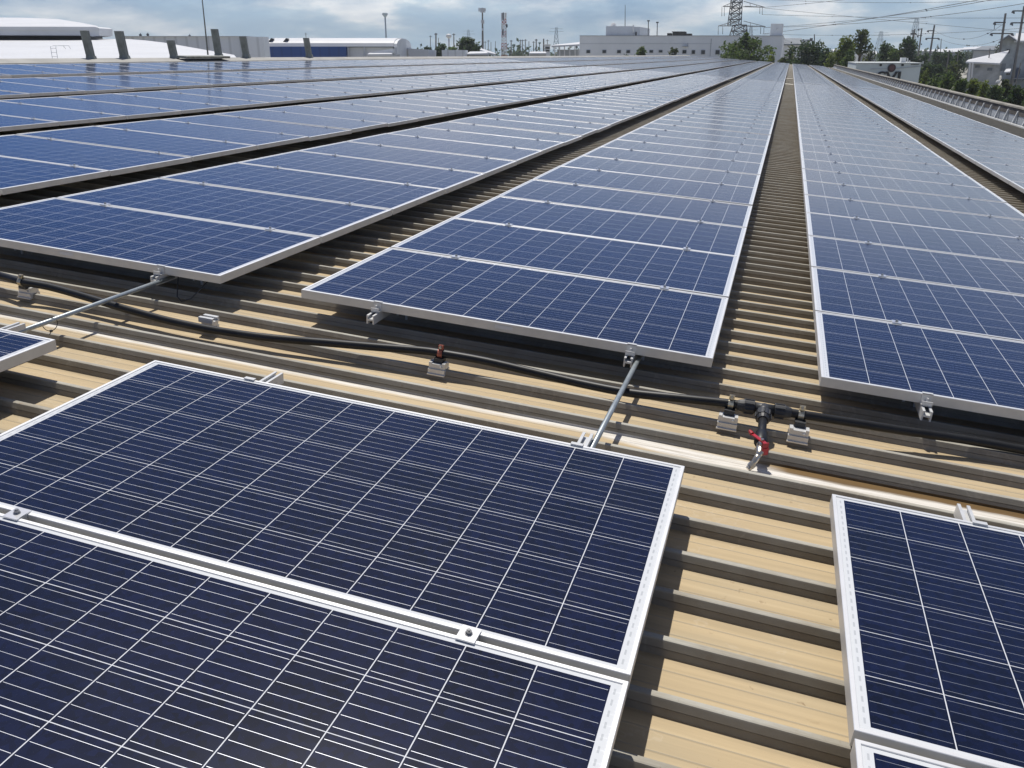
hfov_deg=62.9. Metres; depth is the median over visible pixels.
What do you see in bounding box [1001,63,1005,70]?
window
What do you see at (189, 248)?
solar panel
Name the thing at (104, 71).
solar panel
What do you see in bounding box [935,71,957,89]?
shrub
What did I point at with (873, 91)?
solar panel
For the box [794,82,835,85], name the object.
solar panel
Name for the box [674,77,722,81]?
solar panel
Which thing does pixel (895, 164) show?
solar panel
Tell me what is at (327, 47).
blue warehouse
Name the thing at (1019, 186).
solar panel
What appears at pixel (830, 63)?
tree
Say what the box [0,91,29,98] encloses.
solar panel
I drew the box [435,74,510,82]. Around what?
solar panel
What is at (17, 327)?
mounting rail
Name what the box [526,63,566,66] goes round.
solar panel
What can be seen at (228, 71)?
mounting rail
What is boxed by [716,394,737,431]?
pipe clip
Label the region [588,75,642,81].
solar panel
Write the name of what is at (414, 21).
sky
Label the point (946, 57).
tree
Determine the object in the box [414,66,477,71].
solar panel
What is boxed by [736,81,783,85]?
solar panel
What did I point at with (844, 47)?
tree
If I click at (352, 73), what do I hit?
solar panel
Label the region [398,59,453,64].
solar panel
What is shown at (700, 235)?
solar panel
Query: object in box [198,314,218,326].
rib clamp
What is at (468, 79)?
solar panel
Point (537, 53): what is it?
white awning
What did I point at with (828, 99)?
solar panel
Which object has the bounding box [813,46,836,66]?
tree
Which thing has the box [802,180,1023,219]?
solar panel
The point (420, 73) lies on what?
solar panel
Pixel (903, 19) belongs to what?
power line
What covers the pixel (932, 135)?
solar panel
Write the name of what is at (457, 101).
solar panel
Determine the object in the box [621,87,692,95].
solar panel
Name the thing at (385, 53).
shed
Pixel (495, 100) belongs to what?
solar panel
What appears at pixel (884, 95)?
solar panel
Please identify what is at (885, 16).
power line
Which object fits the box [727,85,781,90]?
solar panel
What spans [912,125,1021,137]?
solar panel
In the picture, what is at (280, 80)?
solar panel
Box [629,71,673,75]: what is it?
solar panel
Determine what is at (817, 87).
solar panel
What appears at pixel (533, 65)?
solar panel
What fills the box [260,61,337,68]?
solar panel
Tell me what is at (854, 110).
solar panel
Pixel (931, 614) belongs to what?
solar panel
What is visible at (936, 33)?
power line
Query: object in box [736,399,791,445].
pipe tee
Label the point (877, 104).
solar panel
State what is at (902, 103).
solar panel
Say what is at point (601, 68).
solar panel
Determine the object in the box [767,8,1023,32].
power line
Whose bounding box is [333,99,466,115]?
solar panel
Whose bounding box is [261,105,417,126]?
solar panel
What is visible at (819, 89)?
solar panel
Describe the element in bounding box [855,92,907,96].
solar panel
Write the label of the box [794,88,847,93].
solar panel
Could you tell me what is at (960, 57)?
tree
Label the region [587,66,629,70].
solar panel
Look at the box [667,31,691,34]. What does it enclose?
roof plant
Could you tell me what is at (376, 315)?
mounting rail
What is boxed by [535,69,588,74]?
solar panel
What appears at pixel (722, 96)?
solar panel
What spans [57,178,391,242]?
solar panel
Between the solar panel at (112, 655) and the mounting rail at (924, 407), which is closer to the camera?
the solar panel at (112, 655)
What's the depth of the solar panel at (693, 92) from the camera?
24.65 m
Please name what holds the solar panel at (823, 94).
on the mounting rail at (924, 407)
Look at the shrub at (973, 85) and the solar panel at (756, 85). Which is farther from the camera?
the shrub at (973, 85)
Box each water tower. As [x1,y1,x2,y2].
[382,13,387,37]
[446,34,451,46]
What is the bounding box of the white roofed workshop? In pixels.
[965,50,1010,94]
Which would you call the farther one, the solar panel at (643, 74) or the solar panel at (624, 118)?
the solar panel at (643, 74)
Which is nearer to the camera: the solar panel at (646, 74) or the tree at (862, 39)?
the solar panel at (646, 74)
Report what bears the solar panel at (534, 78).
on the mounting rail
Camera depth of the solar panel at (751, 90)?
28.61 m
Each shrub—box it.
[919,68,929,83]
[925,73,939,86]
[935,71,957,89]
[952,77,968,93]
[966,77,980,94]
[974,80,989,97]
[984,85,1005,100]
[1001,79,1012,100]
[1001,84,1023,105]
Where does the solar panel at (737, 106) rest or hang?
on the mounting rail at (376, 315)
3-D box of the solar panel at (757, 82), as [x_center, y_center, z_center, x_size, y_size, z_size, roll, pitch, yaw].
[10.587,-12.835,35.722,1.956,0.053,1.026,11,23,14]
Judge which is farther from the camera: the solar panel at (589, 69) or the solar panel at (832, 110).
the solar panel at (589, 69)
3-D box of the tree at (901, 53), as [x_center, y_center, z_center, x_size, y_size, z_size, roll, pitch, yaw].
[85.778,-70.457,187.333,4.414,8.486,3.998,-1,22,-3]
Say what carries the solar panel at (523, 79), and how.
on the mounting rail
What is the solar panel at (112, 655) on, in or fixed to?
on the mounting rail at (583, 440)
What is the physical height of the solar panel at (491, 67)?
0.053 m
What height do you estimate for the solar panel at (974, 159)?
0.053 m
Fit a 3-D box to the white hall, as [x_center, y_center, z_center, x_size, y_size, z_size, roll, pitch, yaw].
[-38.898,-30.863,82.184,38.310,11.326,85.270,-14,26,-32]
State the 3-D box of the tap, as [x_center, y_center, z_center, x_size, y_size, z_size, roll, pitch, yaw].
[0.886,0.246,3.034,0.080,0.106,0.143,11,23,14]
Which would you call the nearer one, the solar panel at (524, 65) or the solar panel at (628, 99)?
the solar panel at (628, 99)
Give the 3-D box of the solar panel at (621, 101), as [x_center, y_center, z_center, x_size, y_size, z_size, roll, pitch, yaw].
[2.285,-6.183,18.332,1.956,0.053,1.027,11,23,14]
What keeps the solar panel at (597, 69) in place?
on the mounting rail
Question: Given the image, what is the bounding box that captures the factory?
[960,46,1001,74]
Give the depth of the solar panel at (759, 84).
34.00 m
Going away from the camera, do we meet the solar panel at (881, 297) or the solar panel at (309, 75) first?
the solar panel at (881, 297)
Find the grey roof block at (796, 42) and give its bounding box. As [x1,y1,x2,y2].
[783,34,814,58]
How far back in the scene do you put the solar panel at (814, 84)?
38.73 m
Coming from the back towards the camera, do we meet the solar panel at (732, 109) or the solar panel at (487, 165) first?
the solar panel at (732, 109)
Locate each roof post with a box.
[80,31,96,58]
[114,31,130,58]
[166,40,179,58]
[211,29,222,58]
[239,36,250,57]
[303,33,313,57]
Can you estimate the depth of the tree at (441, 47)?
208.21 m
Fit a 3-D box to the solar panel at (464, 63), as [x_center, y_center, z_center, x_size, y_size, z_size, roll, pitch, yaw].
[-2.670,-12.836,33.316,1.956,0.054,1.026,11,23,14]
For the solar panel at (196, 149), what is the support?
on the mounting rail
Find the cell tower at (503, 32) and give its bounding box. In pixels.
[501,12,507,55]
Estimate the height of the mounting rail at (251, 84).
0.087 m
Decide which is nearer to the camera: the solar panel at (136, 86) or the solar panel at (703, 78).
the solar panel at (136, 86)
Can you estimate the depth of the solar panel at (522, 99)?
17.10 m
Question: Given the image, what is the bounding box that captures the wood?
[417,38,972,70]
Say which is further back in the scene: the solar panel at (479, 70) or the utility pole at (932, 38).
the utility pole at (932, 38)
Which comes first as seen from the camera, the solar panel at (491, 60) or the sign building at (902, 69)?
the solar panel at (491, 60)
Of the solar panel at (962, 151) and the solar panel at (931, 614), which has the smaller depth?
the solar panel at (931, 614)
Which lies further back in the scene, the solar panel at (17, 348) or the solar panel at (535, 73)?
the solar panel at (535, 73)
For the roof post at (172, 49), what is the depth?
21.75 m
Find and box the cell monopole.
[478,8,485,48]
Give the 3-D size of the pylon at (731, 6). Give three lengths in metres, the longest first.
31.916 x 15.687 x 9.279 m
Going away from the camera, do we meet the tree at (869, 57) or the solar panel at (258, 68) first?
the solar panel at (258, 68)
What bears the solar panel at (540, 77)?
on the mounting rail
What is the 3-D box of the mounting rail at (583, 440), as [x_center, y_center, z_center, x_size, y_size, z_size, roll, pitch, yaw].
[-0.068,0.589,1.915,0.060,0.169,2.205,11,23,14]
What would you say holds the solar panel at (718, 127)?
on the mounting rail at (376, 315)
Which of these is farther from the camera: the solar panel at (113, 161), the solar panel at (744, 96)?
the solar panel at (744, 96)
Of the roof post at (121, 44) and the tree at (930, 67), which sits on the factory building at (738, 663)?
the roof post at (121, 44)
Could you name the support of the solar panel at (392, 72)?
on the mounting rail
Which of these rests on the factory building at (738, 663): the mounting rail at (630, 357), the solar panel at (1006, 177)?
the mounting rail at (630, 357)
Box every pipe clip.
[17,274,39,299]
[427,344,448,376]
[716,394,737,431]
[786,405,809,445]
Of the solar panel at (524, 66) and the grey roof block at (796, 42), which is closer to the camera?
the solar panel at (524, 66)
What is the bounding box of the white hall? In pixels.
[0,18,235,58]
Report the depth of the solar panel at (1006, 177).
10.50 m
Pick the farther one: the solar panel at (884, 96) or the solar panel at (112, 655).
the solar panel at (884, 96)
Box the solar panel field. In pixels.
[0,56,885,195]
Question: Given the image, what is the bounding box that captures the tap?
[746,430,768,470]
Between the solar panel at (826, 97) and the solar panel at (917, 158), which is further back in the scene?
the solar panel at (826, 97)
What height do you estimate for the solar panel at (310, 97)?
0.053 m
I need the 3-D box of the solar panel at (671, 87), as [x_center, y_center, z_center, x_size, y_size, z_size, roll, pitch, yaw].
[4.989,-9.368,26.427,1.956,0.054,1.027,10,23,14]
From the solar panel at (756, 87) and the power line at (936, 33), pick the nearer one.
the solar panel at (756, 87)
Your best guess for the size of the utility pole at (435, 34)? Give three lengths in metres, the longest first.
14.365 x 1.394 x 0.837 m
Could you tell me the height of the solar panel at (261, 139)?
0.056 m
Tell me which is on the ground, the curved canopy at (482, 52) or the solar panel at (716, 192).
the curved canopy at (482, 52)
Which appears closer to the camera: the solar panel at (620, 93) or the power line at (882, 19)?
the solar panel at (620, 93)
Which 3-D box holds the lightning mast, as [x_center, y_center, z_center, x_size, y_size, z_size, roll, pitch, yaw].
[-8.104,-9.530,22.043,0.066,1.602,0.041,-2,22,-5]
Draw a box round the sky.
[0,0,1023,55]
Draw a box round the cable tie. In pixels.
[43,318,57,334]
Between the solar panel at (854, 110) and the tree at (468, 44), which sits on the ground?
the tree at (468, 44)
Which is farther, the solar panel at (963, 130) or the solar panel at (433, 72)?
the solar panel at (433, 72)
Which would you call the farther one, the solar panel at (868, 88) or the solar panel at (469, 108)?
the solar panel at (868, 88)
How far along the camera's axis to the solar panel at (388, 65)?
27.00 m
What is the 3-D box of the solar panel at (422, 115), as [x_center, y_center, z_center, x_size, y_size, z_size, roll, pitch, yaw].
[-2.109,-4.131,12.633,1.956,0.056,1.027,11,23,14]
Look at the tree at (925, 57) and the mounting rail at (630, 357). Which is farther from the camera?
the tree at (925, 57)
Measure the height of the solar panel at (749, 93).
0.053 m
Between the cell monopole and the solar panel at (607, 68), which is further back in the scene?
the cell monopole
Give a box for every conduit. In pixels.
[19,275,174,332]
[589,355,642,447]
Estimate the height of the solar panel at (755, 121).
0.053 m
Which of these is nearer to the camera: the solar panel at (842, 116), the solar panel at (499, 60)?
the solar panel at (842, 116)
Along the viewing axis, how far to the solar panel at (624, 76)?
31.57 m
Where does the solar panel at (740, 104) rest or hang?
on the mounting rail at (376, 315)
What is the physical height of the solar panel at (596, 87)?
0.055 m
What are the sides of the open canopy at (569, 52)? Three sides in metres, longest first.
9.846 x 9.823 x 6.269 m
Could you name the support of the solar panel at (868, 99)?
on the mounting rail
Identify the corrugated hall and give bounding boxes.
[125,33,269,56]
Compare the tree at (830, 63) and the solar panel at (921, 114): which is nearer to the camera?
the solar panel at (921, 114)
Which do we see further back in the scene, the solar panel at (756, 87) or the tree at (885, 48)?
the tree at (885, 48)
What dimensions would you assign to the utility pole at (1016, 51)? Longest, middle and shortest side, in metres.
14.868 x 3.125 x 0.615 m
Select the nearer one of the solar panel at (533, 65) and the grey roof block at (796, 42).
the solar panel at (533, 65)
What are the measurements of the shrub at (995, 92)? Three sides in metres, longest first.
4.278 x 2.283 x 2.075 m
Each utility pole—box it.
[434,33,436,49]
[917,28,922,60]
[925,25,939,62]
[990,13,1013,52]
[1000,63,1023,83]
[1010,6,1023,87]
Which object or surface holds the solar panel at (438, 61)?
on the mounting rail
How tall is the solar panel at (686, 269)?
0.058 m
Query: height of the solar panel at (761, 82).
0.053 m
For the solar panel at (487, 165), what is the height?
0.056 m
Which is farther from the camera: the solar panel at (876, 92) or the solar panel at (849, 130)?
the solar panel at (876, 92)
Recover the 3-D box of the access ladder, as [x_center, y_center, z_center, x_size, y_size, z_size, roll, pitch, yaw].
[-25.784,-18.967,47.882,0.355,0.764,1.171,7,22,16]
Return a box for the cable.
[176,277,206,301]
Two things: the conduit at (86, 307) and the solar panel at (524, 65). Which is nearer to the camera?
the conduit at (86, 307)
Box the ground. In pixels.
[918,68,1001,87]
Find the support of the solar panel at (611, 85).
on the mounting rail
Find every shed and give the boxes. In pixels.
[367,49,399,56]
[442,50,467,55]
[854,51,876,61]
[931,48,962,64]
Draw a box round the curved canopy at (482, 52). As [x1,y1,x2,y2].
[467,48,495,55]
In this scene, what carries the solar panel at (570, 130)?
on the mounting rail at (159, 273)
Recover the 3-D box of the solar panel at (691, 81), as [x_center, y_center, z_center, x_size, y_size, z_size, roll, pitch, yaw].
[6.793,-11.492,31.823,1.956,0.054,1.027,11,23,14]
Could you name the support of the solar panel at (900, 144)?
on the mounting rail
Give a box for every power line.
[762,14,903,17]
[764,3,1023,27]
[766,0,976,33]
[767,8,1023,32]
[783,28,1018,35]
[785,0,998,2]
[793,0,988,25]
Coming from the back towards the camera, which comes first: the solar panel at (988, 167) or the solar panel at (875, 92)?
the solar panel at (875, 92)
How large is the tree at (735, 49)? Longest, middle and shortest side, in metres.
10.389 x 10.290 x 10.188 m
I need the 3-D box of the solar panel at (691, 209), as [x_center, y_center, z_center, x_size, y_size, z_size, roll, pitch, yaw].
[0.971,-1.510,6.940,1.956,0.056,1.026,11,23,14]
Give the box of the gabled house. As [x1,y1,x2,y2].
[998,33,1023,88]
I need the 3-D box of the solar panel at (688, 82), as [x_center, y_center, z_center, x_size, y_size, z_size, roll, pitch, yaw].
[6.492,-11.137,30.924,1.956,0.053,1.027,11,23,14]
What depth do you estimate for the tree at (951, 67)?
167.67 m
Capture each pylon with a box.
[549,27,563,55]
[718,0,765,34]
[873,31,889,50]
[910,18,918,50]
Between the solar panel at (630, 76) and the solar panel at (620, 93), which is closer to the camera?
the solar panel at (620, 93)
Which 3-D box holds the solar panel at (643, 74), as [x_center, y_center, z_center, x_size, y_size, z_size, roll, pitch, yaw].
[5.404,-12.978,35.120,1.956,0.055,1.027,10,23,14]
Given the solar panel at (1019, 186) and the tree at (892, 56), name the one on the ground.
the tree at (892, 56)
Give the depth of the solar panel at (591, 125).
12.93 m
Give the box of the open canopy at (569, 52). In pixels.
[552,42,579,55]
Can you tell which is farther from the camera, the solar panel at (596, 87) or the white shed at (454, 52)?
the white shed at (454, 52)
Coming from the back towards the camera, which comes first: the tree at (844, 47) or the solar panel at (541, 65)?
the tree at (844, 47)
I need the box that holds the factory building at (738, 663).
[0,55,1023,767]
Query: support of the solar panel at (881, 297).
on the mounting rail at (924, 407)
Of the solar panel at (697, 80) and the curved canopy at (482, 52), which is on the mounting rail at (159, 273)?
the solar panel at (697, 80)
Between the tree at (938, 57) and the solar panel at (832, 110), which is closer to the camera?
the solar panel at (832, 110)
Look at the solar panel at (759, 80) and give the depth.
38.47 m
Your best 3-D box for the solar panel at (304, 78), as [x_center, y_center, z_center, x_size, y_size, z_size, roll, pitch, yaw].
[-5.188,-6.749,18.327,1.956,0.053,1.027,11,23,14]
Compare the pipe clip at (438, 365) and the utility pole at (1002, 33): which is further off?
the utility pole at (1002, 33)
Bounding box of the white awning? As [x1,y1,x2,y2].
[529,52,546,55]
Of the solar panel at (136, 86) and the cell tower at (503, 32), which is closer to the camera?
the solar panel at (136, 86)
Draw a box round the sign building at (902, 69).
[848,58,923,82]
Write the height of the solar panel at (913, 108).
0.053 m
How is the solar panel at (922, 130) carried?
on the mounting rail
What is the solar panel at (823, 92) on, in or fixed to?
on the mounting rail at (924, 407)
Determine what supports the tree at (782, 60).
on the ground
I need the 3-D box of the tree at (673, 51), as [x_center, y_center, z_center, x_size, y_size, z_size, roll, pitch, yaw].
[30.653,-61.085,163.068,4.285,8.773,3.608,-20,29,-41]
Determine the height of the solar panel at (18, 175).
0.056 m
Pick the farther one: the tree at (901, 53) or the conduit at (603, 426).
the tree at (901, 53)
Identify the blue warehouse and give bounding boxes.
[269,38,435,56]
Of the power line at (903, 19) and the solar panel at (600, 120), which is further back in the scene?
the power line at (903, 19)
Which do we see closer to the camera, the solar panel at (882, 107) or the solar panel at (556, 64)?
the solar panel at (882, 107)
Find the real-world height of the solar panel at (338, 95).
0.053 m
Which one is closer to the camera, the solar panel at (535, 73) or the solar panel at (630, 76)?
the solar panel at (535, 73)
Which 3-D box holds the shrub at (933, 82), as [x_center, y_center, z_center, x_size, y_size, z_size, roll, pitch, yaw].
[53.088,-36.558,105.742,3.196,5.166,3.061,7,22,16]
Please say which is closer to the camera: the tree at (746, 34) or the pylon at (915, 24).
the tree at (746, 34)
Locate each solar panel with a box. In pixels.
[0,64,101,75]
[0,68,58,76]
[0,77,134,93]
[0,80,85,96]
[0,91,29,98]
[0,97,181,118]
[0,101,125,125]
[0,115,58,131]
[0,134,191,175]
[0,156,108,194]
[0,197,320,283]
[0,329,56,371]
[0,360,684,688]
[0,507,628,767]
[16,126,256,160]
[20,64,139,74]
[34,76,176,90]
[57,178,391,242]
[58,93,228,113]
[67,63,172,73]
[85,75,213,88]
[99,63,203,72]
[99,119,308,148]
[113,91,269,108]
[128,74,246,86]
[136,62,231,71]
[159,62,256,70]
[160,114,351,140]
[160,162,444,214]
[162,88,304,104]
[165,73,275,84]
[191,62,279,70]
[198,72,301,82]
[203,86,334,101]
[215,109,387,132]
[220,62,300,69]
[229,71,325,81]
[236,85,361,98]
[237,61,319,68]
[237,151,484,193]
[253,70,347,79]
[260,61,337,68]
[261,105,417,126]
[269,83,385,95]
[274,70,366,78]
[283,61,354,67]
[298,102,443,120]
[298,141,516,177]
[299,69,384,77]
[301,82,407,93]
[301,247,727,366]
[305,61,369,67]
[314,60,384,66]
[321,68,401,76]
[322,80,426,91]
[330,60,397,66]
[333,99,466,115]
[337,68,416,75]
[347,79,443,89]
[348,60,410,65]
[348,133,542,164]
[360,67,430,74]
[363,60,422,65]
[363,96,486,111]
[370,67,443,74]
[370,78,459,87]
[379,60,433,65]
[387,94,504,108]
[389,127,564,153]
[390,66,455,73]
[390,77,474,86]
[391,217,738,299]
[395,60,443,64]
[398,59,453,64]
[401,66,467,72]
[407,76,487,84]
[408,59,462,64]
[412,92,519,105]
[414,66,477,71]
[420,59,471,64]
[421,122,582,145]
[422,75,499,83]
[430,59,479,63]
[431,65,487,71]
[431,90,534,102]
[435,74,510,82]
[436,65,496,70]
[441,59,487,63]
[447,74,521,81]
[448,117,597,137]
[450,65,505,70]
[451,88,546,99]
[452,59,495,63]
[453,196,746,256]
[461,59,502,62]
[461,73,530,80]
[464,65,513,70]
[466,64,521,69]
[466,87,558,97]
[471,59,509,62]
[473,113,610,132]
[475,72,539,79]
[477,64,529,69]
[480,58,522,62]
[480,59,515,62]
[480,85,568,95]
[482,72,548,78]
[484,58,528,62]
[489,64,536,68]
[494,84,578,93]
[494,109,622,126]
[498,71,556,77]
[498,179,751,229]
[499,63,549,67]
[501,64,542,68]
[503,71,563,76]
[508,63,554,67]
[509,83,587,91]
[513,70,570,76]
[514,106,632,121]
[517,63,560,67]
[520,82,595,90]
[522,70,576,75]
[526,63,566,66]
[529,103,641,117]
[530,81,602,88]
[531,69,582,75]
[532,62,575,66]
[533,166,756,206]
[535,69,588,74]
[539,80,609,87]
[545,100,649,114]
[546,69,594,73]
[549,79,615,86]
[550,68,599,73]
[557,68,604,72]
[557,98,656,111]
[559,78,621,85]
[560,155,759,190]
[566,68,609,72]
[566,77,627,84]
[567,67,613,71]
[570,96,663,108]
[571,77,632,83]
[574,67,617,71]
[578,76,637,82]
[581,94,669,105]
[582,67,621,71]
[583,146,762,175]
[585,66,625,70]
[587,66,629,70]
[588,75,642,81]
[591,75,646,80]
[591,93,674,102]
[597,91,679,101]
[598,74,650,79]
[601,139,764,163]
[604,74,654,79]
[607,90,684,98]
[608,73,658,78]
[612,88,688,97]
[615,73,661,77]
[617,133,767,155]
[618,72,665,77]
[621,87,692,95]
[623,72,668,76]
[627,86,695,93]
[628,71,671,75]
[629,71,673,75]
[629,127,768,146]
[632,85,699,92]
[637,70,679,74]
[637,71,676,75]
[638,84,702,91]
[641,123,770,140]
[643,83,705,89]
[648,82,707,88]
[650,119,771,136]
[653,81,710,87]
[658,115,772,129]
[659,80,712,86]
[660,80,715,85]
[664,79,717,84]
[667,112,773,124]
[669,78,719,83]
[673,78,721,82]
[673,109,774,120]
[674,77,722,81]
[679,76,726,80]
[679,106,775,117]
[682,77,724,81]
[684,75,727,79]
[685,75,729,79]
[686,104,776,114]
[689,74,731,78]
[690,102,776,111]
[694,100,777,109]
[698,98,777,106]
[702,96,778,105]
[706,95,778,102]
[709,93,779,101]
[713,92,779,98]
[715,90,780,97]
[718,89,780,95]
[721,88,781,94]
[723,87,781,92]
[725,86,781,91]
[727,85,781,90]
[730,84,782,89]
[731,84,782,88]
[732,83,782,87]
[734,82,782,86]
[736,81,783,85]
[738,80,783,84]
[738,81,780,84]
[740,79,782,82]
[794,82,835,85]
[794,83,838,87]
[794,85,841,89]
[794,86,842,90]
[794,87,844,91]
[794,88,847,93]
[795,89,849,94]
[795,90,850,95]
[795,91,851,96]
[795,92,853,97]
[795,93,856,99]
[795,95,859,101]
[795,96,860,102]
[795,97,863,104]
[795,99,866,106]
[796,83,837,86]
[796,86,843,90]
[796,101,869,108]
[796,102,872,110]
[796,104,876,113]
[796,106,879,115]
[796,109,884,118]
[796,111,888,121]
[797,114,894,125]
[797,117,900,129]
[797,120,906,133]
[798,124,913,138]
[798,128,920,143]
[798,132,930,150]
[799,138,940,157]
[799,144,952,165]
[800,151,967,175]
[801,159,984,187]
[801,169,1006,202]
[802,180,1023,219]
[804,194,1023,237]
[805,212,1023,262]
[807,235,1023,294]
[810,267,1023,341]
[814,311,1023,419]
[829,494,1023,767]
[846,86,890,90]
[849,88,896,92]
[850,89,898,93]
[850,739,963,767]
[852,90,901,94]
[853,91,904,95]
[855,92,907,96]
[857,93,910,97]
[858,94,912,98]
[860,95,918,100]
[862,96,921,101]
[865,97,924,102]
[867,98,930,104]
[869,100,935,106]
[872,101,940,108]
[875,103,946,110]
[878,105,951,112]
[881,106,957,114]
[884,108,966,117]
[888,111,971,119]
[892,113,979,122]
[896,115,988,125]
[901,118,999,129]
[906,121,1010,133]
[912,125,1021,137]
[918,128,1023,140]
[925,132,1023,144]
[933,137,1023,149]
[941,142,1023,154]
[951,147,1023,159]
[963,154,1023,165]
[975,162,1023,173]
[991,170,1023,183]
[1009,181,1023,192]
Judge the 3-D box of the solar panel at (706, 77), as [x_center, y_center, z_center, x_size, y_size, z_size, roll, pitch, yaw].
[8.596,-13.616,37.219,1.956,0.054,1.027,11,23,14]
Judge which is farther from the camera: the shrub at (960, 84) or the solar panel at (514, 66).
the shrub at (960, 84)
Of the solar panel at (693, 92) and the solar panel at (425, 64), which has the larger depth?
the solar panel at (425, 64)
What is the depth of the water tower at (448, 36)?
480.24 m
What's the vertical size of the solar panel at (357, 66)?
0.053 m
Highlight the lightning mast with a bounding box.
[202,0,208,54]
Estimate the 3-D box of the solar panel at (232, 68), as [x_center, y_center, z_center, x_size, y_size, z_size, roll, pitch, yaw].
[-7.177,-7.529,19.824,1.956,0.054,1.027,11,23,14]
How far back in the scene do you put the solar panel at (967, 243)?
6.35 m
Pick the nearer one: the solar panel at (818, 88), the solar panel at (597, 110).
the solar panel at (597, 110)
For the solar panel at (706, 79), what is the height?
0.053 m
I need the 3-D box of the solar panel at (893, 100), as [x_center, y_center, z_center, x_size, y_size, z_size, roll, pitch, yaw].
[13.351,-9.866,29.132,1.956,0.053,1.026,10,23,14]
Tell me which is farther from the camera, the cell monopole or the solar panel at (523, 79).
the cell monopole
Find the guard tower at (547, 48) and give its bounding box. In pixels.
[544,44,550,55]
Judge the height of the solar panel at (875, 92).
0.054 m
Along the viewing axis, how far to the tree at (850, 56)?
135.83 m
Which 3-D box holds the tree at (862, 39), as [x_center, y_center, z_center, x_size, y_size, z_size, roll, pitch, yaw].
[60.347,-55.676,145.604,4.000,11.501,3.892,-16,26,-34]
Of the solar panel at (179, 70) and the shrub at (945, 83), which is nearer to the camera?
the solar panel at (179, 70)
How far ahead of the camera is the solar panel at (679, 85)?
28.25 m
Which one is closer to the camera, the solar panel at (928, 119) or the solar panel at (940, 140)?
the solar panel at (940, 140)
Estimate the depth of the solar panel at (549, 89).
20.72 m
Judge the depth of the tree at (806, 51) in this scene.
159.21 m
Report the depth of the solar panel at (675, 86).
27.34 m
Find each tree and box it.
[436,43,446,55]
[456,36,481,51]
[636,46,646,54]
[668,47,678,54]
[719,36,776,61]
[740,32,749,52]
[766,52,775,62]
[778,45,794,62]
[785,39,824,65]
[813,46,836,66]
[823,52,835,67]
[830,34,855,65]
[840,47,855,66]
[852,29,873,61]
[861,48,876,61]
[876,40,895,61]
[887,49,899,61]
[896,35,918,61]
[897,50,906,59]
[915,52,929,74]
[918,63,936,83]
[929,51,945,72]
[932,64,949,88]
[940,50,954,69]
[944,61,961,89]
[948,50,966,74]
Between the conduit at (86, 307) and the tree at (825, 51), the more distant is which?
the tree at (825, 51)
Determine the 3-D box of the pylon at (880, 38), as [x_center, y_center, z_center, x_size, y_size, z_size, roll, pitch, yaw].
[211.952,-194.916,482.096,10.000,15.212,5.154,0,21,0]
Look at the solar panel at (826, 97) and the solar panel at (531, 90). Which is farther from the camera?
the solar panel at (826, 97)
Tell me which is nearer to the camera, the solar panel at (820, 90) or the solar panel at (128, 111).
the solar panel at (128, 111)
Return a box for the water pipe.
[0,272,1023,454]
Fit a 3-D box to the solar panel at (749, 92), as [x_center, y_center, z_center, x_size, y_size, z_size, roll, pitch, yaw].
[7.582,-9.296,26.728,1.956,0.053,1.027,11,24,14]
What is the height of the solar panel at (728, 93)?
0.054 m
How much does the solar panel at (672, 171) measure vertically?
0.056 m
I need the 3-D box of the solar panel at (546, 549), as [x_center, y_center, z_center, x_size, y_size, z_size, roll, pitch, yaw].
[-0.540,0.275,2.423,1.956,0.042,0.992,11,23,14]
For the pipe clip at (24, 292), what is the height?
0.121 m
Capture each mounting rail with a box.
[0,322,26,332]
[11,57,698,77]
[30,62,650,96]
[150,264,203,284]
[244,371,283,384]
[366,300,407,324]
[570,432,592,446]
[623,342,644,367]
[902,391,933,421]
[954,503,987,525]
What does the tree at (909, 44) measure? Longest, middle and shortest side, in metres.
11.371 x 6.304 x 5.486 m
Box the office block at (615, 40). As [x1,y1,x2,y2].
[579,23,784,61]
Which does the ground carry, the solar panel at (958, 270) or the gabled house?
the gabled house
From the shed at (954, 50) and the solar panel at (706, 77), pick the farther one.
the shed at (954, 50)
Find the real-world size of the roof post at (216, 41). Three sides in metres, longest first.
0.790 x 0.244 x 0.176 m
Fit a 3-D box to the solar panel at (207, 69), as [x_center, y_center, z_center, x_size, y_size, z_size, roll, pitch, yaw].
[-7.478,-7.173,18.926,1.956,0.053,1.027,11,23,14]
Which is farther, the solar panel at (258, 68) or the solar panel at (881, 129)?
the solar panel at (258, 68)
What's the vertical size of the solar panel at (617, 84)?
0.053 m
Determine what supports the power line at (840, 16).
attached to the pylon at (731, 6)
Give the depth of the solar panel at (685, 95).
22.86 m
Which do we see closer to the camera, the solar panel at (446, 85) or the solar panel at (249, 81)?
the solar panel at (249, 81)
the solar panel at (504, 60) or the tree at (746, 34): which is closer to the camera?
the solar panel at (504, 60)
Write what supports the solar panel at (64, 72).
on the mounting rail
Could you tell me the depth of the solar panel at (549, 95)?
18.90 m
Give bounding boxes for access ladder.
[50,45,70,57]
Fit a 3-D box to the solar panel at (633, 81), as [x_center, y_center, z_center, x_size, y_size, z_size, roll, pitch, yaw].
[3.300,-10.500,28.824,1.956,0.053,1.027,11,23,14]
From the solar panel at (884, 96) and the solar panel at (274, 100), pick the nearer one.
the solar panel at (274, 100)
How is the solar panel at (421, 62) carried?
on the mounting rail
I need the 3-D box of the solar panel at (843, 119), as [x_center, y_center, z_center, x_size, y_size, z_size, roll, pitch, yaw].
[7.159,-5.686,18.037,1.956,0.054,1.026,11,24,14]
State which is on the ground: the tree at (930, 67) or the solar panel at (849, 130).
the tree at (930, 67)

